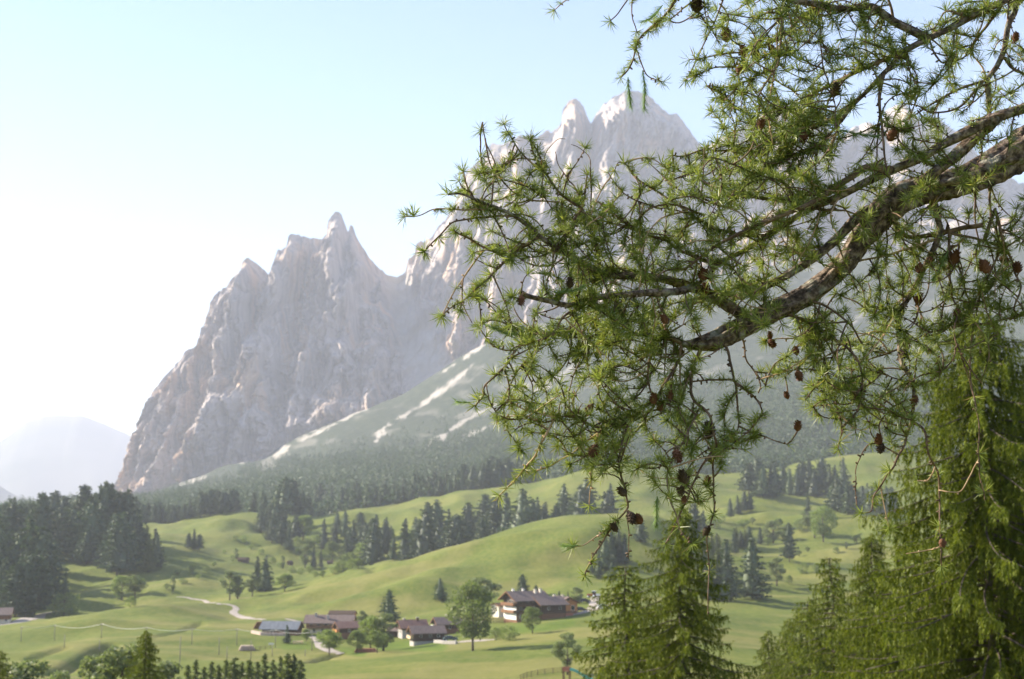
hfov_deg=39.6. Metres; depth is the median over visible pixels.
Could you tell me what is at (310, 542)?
broadleaf tree
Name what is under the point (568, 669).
playground slide
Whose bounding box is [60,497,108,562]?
spruce tree
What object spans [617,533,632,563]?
spruce tree
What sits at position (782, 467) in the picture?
spruce tree
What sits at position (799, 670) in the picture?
larch tree
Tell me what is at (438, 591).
spruce tree
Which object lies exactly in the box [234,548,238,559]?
slender tree
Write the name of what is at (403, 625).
house
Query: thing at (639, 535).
spruce tree
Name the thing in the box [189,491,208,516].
pine tree
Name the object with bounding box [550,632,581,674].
slender tree
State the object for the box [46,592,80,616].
bush
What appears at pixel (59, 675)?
slender tree
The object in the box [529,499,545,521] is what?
spruce tree
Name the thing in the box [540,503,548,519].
spruce tree
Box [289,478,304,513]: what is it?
pine tree
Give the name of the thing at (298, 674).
larch tree
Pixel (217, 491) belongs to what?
pine tree
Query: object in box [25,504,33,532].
spruce tree
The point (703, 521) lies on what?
spruce tree
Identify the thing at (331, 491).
spruce tree
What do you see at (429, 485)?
pine tree
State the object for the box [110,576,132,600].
broadleaf tree
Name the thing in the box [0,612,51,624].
road
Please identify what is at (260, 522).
pine tree
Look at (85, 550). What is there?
pine tree
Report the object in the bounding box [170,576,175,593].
slender tree
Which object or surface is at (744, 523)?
broadleaf tree
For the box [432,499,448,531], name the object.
spruce tree
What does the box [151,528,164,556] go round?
spruce tree
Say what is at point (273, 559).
bush
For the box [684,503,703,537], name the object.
pine tree
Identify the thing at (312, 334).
mountain
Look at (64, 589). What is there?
spruce tree
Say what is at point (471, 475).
spruce tree
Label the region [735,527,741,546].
larch tree
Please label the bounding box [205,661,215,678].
larch tree
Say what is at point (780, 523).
broadleaf tree
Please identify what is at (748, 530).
spruce tree
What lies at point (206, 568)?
bush
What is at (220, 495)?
pine tree
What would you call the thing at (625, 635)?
larch tree
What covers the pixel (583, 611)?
road
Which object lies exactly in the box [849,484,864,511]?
spruce tree
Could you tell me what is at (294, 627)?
barn
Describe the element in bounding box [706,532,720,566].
larch tree
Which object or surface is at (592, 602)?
house
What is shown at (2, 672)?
larch tree
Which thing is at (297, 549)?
bush
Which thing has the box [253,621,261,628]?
woodpile
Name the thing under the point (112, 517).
pine tree
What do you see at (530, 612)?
broadleaf tree
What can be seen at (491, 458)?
pine tree
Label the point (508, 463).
pine tree
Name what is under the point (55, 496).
pine tree
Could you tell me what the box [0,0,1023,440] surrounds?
sky
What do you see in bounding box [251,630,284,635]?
stone wall
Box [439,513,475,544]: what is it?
pine tree
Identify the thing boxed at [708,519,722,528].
bush
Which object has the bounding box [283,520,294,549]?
spruce tree
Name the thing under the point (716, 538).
larch tree
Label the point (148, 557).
conifer tree
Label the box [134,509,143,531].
spruce tree
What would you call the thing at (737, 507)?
spruce tree
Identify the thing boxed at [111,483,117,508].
spruce tree
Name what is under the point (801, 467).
pine tree
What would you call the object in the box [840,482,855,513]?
spruce tree
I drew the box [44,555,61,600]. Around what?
pine tree
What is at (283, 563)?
slender tree
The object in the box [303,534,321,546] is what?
broadleaf tree
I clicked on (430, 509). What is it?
pine tree
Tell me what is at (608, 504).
pine tree
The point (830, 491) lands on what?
spruce tree
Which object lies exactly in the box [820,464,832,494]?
spruce tree
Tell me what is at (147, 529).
larch tree
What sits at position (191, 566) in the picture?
bush
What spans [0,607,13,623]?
farmhouse
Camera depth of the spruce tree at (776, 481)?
1046.13 m
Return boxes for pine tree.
[0,501,26,543]
[0,562,38,616]
[1,497,26,532]
[9,561,46,616]
[18,502,34,531]
[18,553,57,612]
[20,550,44,584]
[23,491,60,545]
[24,555,60,610]
[25,525,64,586]
[33,496,61,541]
[44,554,63,599]
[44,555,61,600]
[47,489,61,521]
[48,537,69,583]
[51,495,71,535]
[54,483,94,546]
[57,503,83,557]
[69,529,100,564]
[93,481,117,546]
[93,513,141,575]
[95,486,115,524]
[97,513,118,556]
[121,487,146,544]
[133,500,140,519]
[143,502,151,522]
[148,503,158,522]
[156,500,162,522]
[164,504,180,522]
[179,503,188,519]
[185,533,193,548]
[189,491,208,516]
[196,534,205,548]
[200,489,217,515]
[213,492,227,514]
[214,489,221,513]
[217,492,234,514]
[227,489,240,512]
[233,489,243,511]
[248,492,258,510]
[252,510,268,532]
[257,493,268,517]
[262,517,278,542]
[265,503,272,525]
[266,500,285,528]
[271,476,299,514]
[271,520,293,544]
[282,512,288,525]
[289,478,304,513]
[290,516,305,537]
[306,494,314,514]
[314,482,326,505]
[351,512,366,530]
[353,486,363,507]
[355,522,368,545]
[378,484,388,501]
[378,522,391,556]
[386,482,399,501]
[399,479,408,492]
[405,484,416,499]
[408,521,420,549]
[416,501,437,538]
[424,478,436,495]
[435,515,475,549]
[437,520,450,547]
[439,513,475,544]
[455,464,468,489]
[461,502,479,538]
[463,528,472,542]
[470,462,494,487]
[472,518,489,539]
[473,493,491,527]
[477,495,512,534]
[486,456,502,488]
[487,458,509,486]
[500,457,519,483]
[515,574,529,590]
[548,505,562,517]
[565,490,591,514]
[593,489,622,513]
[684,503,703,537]
[734,462,754,493]
[739,492,749,512]
[747,455,765,490]
[747,493,755,509]
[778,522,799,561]
[792,461,810,490]
[814,455,828,493]
[829,486,844,511]
[843,484,861,513]
[858,486,864,509]
[883,486,888,509]
[885,486,899,510]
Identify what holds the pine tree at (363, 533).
on the ground
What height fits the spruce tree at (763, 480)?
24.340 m
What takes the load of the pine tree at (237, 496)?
on the ground
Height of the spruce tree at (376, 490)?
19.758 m
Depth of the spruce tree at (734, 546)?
755.92 m
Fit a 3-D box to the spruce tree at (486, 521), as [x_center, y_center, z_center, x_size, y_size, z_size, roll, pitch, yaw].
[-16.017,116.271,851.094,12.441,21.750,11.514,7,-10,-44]
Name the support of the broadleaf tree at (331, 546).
on the ground
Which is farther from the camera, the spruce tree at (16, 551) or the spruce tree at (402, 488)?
the spruce tree at (402, 488)
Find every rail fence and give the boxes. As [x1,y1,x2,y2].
[491,617,502,622]
[520,668,561,678]
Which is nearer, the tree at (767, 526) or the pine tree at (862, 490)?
the tree at (767, 526)
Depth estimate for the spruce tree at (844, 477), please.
1062.06 m
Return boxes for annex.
[490,603,503,616]
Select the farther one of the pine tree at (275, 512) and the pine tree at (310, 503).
the pine tree at (310, 503)
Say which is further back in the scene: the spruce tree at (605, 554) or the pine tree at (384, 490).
the pine tree at (384, 490)
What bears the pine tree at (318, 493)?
on the ground
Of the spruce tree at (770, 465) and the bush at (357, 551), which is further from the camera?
the spruce tree at (770, 465)
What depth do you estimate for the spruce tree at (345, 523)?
1096.36 m
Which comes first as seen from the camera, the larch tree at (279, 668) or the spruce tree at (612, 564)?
the larch tree at (279, 668)
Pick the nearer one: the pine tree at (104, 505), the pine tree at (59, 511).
the pine tree at (104, 505)
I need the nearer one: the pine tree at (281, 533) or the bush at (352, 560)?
the bush at (352, 560)
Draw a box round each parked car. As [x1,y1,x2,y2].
[443,635,457,640]
[580,598,590,602]
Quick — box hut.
[332,621,359,639]
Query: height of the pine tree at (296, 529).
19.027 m
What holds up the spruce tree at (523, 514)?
on the ground
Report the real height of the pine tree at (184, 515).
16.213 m
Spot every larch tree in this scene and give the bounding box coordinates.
[0,650,11,678]
[121,630,168,678]
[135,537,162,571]
[140,525,152,552]
[183,665,192,678]
[190,659,202,678]
[200,667,208,678]
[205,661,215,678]
[213,665,224,678]
[221,659,230,678]
[224,657,245,678]
[238,661,247,677]
[241,659,256,678]
[252,662,261,678]
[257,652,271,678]
[267,659,277,678]
[275,656,283,678]
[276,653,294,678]
[288,654,303,678]
[291,659,305,678]
[395,0,1023,613]
[570,565,676,678]
[597,507,760,678]
[689,529,714,575]
[705,549,726,600]
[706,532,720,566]
[713,533,722,559]
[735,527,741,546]
[742,529,748,546]
[749,630,785,678]
[760,620,807,678]
[764,601,842,678]
[780,557,859,678]
[818,311,1023,678]
[824,533,909,678]
[840,523,977,678]
[925,380,1023,678]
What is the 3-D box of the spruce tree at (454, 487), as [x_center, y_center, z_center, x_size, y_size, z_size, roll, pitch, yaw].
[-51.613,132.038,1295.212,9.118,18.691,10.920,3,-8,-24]
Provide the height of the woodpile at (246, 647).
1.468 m
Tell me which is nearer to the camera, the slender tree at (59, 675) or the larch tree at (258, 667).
the slender tree at (59, 675)
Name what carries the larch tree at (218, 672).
on the ground
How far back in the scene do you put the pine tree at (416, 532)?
913.74 m
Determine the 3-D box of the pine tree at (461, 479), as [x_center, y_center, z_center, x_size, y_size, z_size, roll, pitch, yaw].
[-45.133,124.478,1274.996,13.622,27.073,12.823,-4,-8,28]
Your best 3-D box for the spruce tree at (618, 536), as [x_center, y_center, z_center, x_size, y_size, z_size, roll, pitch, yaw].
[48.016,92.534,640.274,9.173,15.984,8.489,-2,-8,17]
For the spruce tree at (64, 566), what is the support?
on the ground
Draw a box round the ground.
[0,236,1023,678]
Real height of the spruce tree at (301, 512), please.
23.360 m
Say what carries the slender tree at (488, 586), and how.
on the ground
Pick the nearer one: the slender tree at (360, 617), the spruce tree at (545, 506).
the slender tree at (360, 617)
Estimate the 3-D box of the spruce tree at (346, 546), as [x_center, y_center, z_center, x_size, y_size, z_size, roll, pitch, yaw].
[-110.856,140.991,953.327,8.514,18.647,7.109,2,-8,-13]
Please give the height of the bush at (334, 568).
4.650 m
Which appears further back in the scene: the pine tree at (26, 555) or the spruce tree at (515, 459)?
the spruce tree at (515, 459)
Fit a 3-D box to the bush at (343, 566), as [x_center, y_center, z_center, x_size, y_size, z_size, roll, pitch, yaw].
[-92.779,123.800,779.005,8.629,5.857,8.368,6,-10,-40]
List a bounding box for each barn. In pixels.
[237,557,249,562]
[258,621,304,635]
[533,596,569,619]
[552,594,580,614]
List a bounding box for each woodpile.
[239,645,254,650]
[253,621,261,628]
[354,648,376,652]
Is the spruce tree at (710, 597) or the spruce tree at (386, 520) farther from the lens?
the spruce tree at (386, 520)
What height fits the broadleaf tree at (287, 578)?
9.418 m
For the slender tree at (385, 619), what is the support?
on the ground
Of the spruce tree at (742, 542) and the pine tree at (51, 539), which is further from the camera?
the pine tree at (51, 539)
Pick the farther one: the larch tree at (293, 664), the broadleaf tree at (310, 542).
the broadleaf tree at (310, 542)
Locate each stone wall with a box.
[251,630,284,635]
[433,640,457,643]
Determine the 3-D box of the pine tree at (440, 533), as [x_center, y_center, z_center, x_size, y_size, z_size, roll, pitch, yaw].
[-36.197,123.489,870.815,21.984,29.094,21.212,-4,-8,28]
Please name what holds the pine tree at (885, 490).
on the ground
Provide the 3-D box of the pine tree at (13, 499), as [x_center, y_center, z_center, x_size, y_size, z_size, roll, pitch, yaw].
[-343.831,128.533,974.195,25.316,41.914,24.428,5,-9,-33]
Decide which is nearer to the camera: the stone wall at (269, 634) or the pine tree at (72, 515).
the stone wall at (269, 634)
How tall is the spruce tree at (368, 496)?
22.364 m
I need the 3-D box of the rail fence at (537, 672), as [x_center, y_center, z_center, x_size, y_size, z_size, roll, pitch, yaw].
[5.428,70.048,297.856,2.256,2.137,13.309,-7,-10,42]
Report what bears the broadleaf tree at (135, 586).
on the ground
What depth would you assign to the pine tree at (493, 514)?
929.46 m
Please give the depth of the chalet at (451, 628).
455.85 m
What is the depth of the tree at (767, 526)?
843.44 m
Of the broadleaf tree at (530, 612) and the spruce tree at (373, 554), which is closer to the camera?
the broadleaf tree at (530, 612)
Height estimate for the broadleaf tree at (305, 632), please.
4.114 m
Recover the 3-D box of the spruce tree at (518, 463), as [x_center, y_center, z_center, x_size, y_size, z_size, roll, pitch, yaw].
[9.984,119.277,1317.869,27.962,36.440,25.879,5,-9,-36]
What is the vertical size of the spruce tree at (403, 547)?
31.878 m
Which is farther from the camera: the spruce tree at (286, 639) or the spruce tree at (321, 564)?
the spruce tree at (321, 564)
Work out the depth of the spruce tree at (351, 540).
1041.73 m
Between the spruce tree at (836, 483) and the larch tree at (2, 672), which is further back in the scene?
the spruce tree at (836, 483)
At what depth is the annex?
497.63 m
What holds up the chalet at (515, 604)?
on the ground
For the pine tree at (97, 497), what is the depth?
942.36 m
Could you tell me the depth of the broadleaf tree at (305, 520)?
1094.90 m
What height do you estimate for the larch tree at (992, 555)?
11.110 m
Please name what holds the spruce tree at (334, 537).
on the ground
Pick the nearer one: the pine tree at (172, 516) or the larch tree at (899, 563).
the larch tree at (899, 563)
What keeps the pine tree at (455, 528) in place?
on the ground
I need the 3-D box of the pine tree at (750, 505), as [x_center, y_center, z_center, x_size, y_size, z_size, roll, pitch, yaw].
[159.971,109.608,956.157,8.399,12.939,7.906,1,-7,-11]
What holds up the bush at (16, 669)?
on the ground
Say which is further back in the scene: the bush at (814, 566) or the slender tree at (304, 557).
the slender tree at (304, 557)
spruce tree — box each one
[0,563,32,616]
[6,530,24,564]
[13,516,36,558]
[20,522,36,553]
[22,562,38,616]
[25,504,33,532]
[47,533,65,571]
[58,569,69,601]
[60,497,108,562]
[97,511,142,566]
[105,490,137,551]
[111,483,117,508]
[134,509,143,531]
[135,523,152,557]
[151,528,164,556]
[152,534,166,566]
[158,506,166,523]
[165,504,173,522]
[186,499,196,518]
[189,529,198,549]
[251,556,261,590]
[254,556,275,590]
[255,489,267,511]
[267,484,288,513]
[281,625,291,642]
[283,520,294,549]
[289,490,313,515]
[309,547,318,567]
[317,518,328,548]
[317,549,324,566]
[328,512,341,531]
[328,523,342,543]
[329,486,333,499]
[334,487,344,512]
[338,509,350,537]
[340,528,358,550]
[343,536,349,560]
[351,520,357,540]
[353,520,387,561]
[354,522,362,546]
[359,483,374,506]
[362,517,387,565]
[372,486,379,505]
[375,589,401,621]
[384,517,392,537]
[386,529,398,559]
[391,486,401,503]
[396,520,413,559]
[399,485,405,501]
[404,509,438,559]
[405,474,421,498]
[430,470,438,487]
[431,516,444,548]
[431,578,449,599]
[432,476,443,496]
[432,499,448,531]
[439,472,453,494]
[443,475,453,493]
[451,468,458,484]
[452,475,458,491]
[455,531,463,544]
[457,464,469,490]
[465,465,478,489]
[471,458,500,489]
[483,516,491,536]
[491,493,510,533]
[499,488,542,530]
[512,449,526,481]
[513,452,518,466]
[514,452,541,482]
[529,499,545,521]
[536,496,540,519]
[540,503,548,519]
[541,502,549,517]
[550,484,571,515]
[567,485,590,514]
[571,477,600,513]
[587,556,595,572]
[590,550,607,578]
[594,539,619,568]
[601,530,622,563]
[606,560,617,580]
[614,528,621,558]
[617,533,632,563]
[631,514,650,541]
[699,510,708,542]
[702,558,717,600]
[712,539,745,600]
[725,498,733,516]
[728,528,740,553]
[733,495,742,513]
[735,536,772,598]
[738,530,746,546]
[743,526,756,546]
[750,465,774,496]
[756,527,764,543]
[764,460,785,496]
[767,458,772,482]
[777,455,787,493]
[784,468,794,494]
[790,470,804,495]
[801,457,815,492]
[802,492,811,515]
[805,470,826,496]
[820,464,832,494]
[823,474,843,510]
[823,484,836,510]
[830,465,839,483]
[838,457,851,490]
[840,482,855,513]
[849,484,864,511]
[860,486,879,511]
[863,483,868,508]
[875,486,887,513]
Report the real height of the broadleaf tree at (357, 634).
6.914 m
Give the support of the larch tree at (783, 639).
on the ground
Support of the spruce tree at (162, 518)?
on the ground
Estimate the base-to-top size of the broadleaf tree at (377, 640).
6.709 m
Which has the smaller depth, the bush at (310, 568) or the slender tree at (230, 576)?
the slender tree at (230, 576)
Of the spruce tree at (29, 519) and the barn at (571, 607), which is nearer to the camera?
the barn at (571, 607)
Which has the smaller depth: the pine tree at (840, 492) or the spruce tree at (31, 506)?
the pine tree at (840, 492)
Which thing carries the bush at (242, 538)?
on the ground
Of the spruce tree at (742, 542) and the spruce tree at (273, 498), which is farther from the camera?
the spruce tree at (273, 498)
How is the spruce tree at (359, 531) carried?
on the ground
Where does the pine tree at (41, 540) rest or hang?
on the ground
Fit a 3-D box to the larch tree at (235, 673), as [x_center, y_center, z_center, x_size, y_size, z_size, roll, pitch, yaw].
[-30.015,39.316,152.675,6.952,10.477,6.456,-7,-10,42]
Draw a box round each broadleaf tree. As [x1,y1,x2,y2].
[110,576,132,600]
[124,575,148,597]
[274,573,295,591]
[292,515,316,539]
[300,629,310,639]
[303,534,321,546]
[303,540,314,549]
[315,629,345,654]
[319,570,325,576]
[322,541,340,560]
[341,552,356,560]
[346,630,367,652]
[354,558,362,567]
[356,539,381,552]
[358,615,386,647]
[365,630,388,652]
[445,579,496,650]
[521,607,543,633]
[736,519,750,526]
[763,537,772,542]
[775,518,782,526]
[809,505,839,541]
[851,535,861,541]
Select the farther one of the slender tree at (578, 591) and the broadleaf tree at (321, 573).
the broadleaf tree at (321, 573)
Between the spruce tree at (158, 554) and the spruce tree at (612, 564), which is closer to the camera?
the spruce tree at (612, 564)
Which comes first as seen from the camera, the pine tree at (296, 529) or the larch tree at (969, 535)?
the larch tree at (969, 535)
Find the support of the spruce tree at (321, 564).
on the ground
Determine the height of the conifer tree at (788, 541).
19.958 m
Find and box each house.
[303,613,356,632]
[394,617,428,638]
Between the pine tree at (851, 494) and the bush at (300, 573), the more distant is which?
the pine tree at (851, 494)
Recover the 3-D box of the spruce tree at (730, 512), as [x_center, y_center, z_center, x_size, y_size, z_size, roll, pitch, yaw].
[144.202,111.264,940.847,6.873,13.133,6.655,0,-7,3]
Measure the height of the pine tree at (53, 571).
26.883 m
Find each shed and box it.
[328,610,357,614]
[386,626,397,636]
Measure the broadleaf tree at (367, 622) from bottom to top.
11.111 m
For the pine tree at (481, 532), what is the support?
on the ground
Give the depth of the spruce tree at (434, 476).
1341.99 m
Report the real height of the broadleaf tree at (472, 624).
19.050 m
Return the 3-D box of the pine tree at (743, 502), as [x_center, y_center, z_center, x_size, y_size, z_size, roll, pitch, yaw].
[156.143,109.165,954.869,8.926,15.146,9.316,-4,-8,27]
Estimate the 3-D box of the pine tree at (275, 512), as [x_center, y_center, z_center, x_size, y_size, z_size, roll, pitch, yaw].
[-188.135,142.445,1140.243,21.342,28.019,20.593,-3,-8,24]
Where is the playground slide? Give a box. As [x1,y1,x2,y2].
[562,666,592,678]
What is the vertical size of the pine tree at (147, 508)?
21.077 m
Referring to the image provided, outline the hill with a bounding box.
[0,486,29,504]
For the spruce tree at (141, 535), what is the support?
on the ground
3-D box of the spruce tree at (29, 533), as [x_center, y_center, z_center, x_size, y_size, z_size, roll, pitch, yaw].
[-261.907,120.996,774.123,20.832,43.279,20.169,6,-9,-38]
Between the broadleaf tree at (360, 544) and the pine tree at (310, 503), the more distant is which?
the pine tree at (310, 503)
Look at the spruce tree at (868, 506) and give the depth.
949.06 m
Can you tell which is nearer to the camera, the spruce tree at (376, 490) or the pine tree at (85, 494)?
the pine tree at (85, 494)
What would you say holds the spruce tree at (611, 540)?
on the ground
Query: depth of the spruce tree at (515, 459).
1342.86 m
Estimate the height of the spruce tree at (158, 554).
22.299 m
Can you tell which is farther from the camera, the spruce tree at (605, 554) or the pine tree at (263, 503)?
the pine tree at (263, 503)
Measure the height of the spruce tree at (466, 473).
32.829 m
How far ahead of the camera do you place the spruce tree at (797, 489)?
1078.19 m
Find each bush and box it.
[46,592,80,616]
[125,596,136,607]
[178,578,187,583]
[188,563,195,573]
[201,566,210,571]
[237,535,247,543]
[267,557,276,563]
[288,566,296,573]
[294,536,303,546]
[295,546,303,553]
[296,568,304,574]
[305,566,313,572]
[327,565,341,572]
[334,560,350,569]
[345,558,357,569]
[353,546,362,556]
[488,627,502,639]
[498,625,519,640]
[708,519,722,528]
[785,575,792,583]
[792,518,804,531]
[796,562,808,573]
[812,563,821,571]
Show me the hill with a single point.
(5, 494)
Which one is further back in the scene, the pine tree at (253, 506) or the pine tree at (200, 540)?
the pine tree at (253, 506)
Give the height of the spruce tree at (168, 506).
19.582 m
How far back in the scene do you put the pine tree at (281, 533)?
1029.11 m
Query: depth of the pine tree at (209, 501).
1237.58 m
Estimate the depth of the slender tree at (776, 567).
618.02 m
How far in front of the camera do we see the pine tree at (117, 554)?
845.36 m
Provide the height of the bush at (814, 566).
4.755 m
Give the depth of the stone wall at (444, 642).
414.41 m
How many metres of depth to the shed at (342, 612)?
559.82 m
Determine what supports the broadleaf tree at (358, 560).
on the ground
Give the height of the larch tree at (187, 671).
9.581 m
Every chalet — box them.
[406,625,446,645]
[430,615,461,634]
[497,588,548,622]
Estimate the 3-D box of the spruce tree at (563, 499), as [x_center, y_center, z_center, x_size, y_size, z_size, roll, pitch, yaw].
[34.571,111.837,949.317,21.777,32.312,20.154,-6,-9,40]
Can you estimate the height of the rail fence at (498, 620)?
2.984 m
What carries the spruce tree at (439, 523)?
on the ground
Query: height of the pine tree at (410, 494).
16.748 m
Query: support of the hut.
on the ground
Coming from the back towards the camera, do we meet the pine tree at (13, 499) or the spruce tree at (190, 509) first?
the spruce tree at (190, 509)
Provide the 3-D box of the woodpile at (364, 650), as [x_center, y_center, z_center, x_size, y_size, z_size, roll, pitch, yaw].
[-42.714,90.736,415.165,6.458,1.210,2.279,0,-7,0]
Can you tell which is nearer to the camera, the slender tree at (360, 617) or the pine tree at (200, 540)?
the slender tree at (360, 617)
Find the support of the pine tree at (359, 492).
on the ground
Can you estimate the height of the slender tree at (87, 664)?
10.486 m
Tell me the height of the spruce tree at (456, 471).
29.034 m
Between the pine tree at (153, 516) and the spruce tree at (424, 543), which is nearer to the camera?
the spruce tree at (424, 543)
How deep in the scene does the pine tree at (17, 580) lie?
686.58 m
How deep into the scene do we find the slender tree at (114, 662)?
124.76 m
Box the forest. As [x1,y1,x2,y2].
[1,298,1023,523]
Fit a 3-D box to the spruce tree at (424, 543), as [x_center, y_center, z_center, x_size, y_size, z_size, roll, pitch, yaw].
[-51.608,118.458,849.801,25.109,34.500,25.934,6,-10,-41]
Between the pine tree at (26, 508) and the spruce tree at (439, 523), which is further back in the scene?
the pine tree at (26, 508)
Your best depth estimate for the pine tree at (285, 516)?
1144.91 m
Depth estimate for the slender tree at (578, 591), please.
521.65 m
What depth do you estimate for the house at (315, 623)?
485.16 m
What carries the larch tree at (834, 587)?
on the ground
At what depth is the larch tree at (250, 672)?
161.13 m
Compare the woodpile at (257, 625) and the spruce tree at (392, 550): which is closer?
the woodpile at (257, 625)
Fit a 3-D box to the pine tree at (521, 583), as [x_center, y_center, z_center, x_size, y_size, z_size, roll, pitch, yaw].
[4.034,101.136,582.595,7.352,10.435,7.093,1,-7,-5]
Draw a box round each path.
[183,597,220,604]
[222,603,265,619]
[308,636,342,654]
[457,639,494,642]
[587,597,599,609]
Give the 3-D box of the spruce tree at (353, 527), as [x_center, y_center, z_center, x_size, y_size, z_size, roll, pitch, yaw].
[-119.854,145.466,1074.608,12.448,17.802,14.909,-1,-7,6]
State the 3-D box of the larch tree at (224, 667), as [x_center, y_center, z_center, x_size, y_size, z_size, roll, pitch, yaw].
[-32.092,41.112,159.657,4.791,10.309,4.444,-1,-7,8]
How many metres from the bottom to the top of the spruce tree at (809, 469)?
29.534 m
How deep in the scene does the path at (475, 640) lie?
410.98 m
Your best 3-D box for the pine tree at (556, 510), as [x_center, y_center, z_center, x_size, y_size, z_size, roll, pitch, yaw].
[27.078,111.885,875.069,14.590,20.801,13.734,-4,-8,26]
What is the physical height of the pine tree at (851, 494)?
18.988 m
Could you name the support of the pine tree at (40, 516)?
on the ground
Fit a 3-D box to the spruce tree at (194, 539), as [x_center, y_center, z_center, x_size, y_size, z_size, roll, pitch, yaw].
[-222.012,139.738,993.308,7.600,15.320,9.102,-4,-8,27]
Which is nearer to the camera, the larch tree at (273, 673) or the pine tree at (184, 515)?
the larch tree at (273, 673)
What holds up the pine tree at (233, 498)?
on the ground
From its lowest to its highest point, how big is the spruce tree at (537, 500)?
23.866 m
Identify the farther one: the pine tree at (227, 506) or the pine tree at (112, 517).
the pine tree at (227, 506)
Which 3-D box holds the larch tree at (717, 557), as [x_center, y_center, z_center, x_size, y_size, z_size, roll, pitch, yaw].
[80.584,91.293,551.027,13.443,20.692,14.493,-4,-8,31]
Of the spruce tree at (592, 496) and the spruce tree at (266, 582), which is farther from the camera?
the spruce tree at (592, 496)
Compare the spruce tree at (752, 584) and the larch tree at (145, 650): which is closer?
the larch tree at (145, 650)
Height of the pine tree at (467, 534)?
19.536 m
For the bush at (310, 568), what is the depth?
839.81 m
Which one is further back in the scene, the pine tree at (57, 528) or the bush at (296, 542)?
the bush at (296, 542)
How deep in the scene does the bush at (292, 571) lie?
867.39 m
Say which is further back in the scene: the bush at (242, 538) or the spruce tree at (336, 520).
the spruce tree at (336, 520)
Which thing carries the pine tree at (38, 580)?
on the ground
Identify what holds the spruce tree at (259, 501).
on the ground
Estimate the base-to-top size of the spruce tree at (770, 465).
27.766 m
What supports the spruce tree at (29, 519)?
on the ground
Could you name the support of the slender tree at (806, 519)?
on the ground
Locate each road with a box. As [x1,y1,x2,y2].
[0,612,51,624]
[566,602,618,616]
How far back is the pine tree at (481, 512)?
1019.89 m
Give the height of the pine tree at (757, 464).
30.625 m
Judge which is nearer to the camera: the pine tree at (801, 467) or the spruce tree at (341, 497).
the pine tree at (801, 467)
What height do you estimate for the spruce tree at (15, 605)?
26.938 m
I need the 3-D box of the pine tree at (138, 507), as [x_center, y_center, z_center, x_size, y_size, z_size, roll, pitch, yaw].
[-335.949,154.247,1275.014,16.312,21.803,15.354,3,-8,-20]
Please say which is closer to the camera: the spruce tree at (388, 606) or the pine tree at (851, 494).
the spruce tree at (388, 606)
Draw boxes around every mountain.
[0,415,130,500]
[114,90,1023,494]
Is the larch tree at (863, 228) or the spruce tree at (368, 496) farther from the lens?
the spruce tree at (368, 496)
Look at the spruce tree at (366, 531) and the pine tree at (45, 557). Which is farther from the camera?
the spruce tree at (366, 531)
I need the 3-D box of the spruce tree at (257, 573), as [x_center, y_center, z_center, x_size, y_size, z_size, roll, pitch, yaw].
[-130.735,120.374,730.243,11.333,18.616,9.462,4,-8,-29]
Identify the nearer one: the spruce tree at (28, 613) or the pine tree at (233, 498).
the spruce tree at (28, 613)
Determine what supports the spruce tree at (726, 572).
on the ground
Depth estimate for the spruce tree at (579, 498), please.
863.87 m
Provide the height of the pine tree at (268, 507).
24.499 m
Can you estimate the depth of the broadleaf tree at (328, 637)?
411.39 m
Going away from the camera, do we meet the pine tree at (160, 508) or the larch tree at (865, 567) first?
the larch tree at (865, 567)
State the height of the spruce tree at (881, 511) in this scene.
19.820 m
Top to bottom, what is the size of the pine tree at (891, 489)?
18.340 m
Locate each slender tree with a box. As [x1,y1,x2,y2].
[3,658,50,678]
[43,670,70,678]
[78,655,109,678]
[86,642,146,678]
[151,660,183,678]
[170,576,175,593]
[219,570,241,599]
[231,575,245,598]
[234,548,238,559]
[243,574,261,596]
[280,555,284,568]
[299,543,311,566]
[356,610,368,629]
[371,613,397,650]
[466,577,502,615]
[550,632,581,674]
[570,587,583,603]
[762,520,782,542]
[765,557,785,585]
[800,510,826,537]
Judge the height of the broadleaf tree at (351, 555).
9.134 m
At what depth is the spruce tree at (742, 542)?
781.28 m
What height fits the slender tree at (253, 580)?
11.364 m
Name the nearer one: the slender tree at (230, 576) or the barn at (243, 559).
the slender tree at (230, 576)
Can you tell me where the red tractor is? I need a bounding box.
[587,591,599,597]
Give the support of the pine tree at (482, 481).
on the ground
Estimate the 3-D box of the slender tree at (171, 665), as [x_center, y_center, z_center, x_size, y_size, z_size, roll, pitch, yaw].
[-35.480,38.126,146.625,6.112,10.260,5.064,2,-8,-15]
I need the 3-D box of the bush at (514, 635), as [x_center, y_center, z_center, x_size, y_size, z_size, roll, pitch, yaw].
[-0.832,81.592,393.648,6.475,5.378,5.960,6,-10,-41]
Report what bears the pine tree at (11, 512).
on the ground
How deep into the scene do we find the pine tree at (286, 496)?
1209.85 m
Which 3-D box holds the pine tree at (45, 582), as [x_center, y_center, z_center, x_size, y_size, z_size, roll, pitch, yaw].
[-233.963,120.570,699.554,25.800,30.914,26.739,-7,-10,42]
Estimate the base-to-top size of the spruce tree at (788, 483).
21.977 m
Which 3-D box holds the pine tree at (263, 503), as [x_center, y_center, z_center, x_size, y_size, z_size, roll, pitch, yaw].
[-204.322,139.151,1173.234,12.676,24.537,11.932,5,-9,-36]

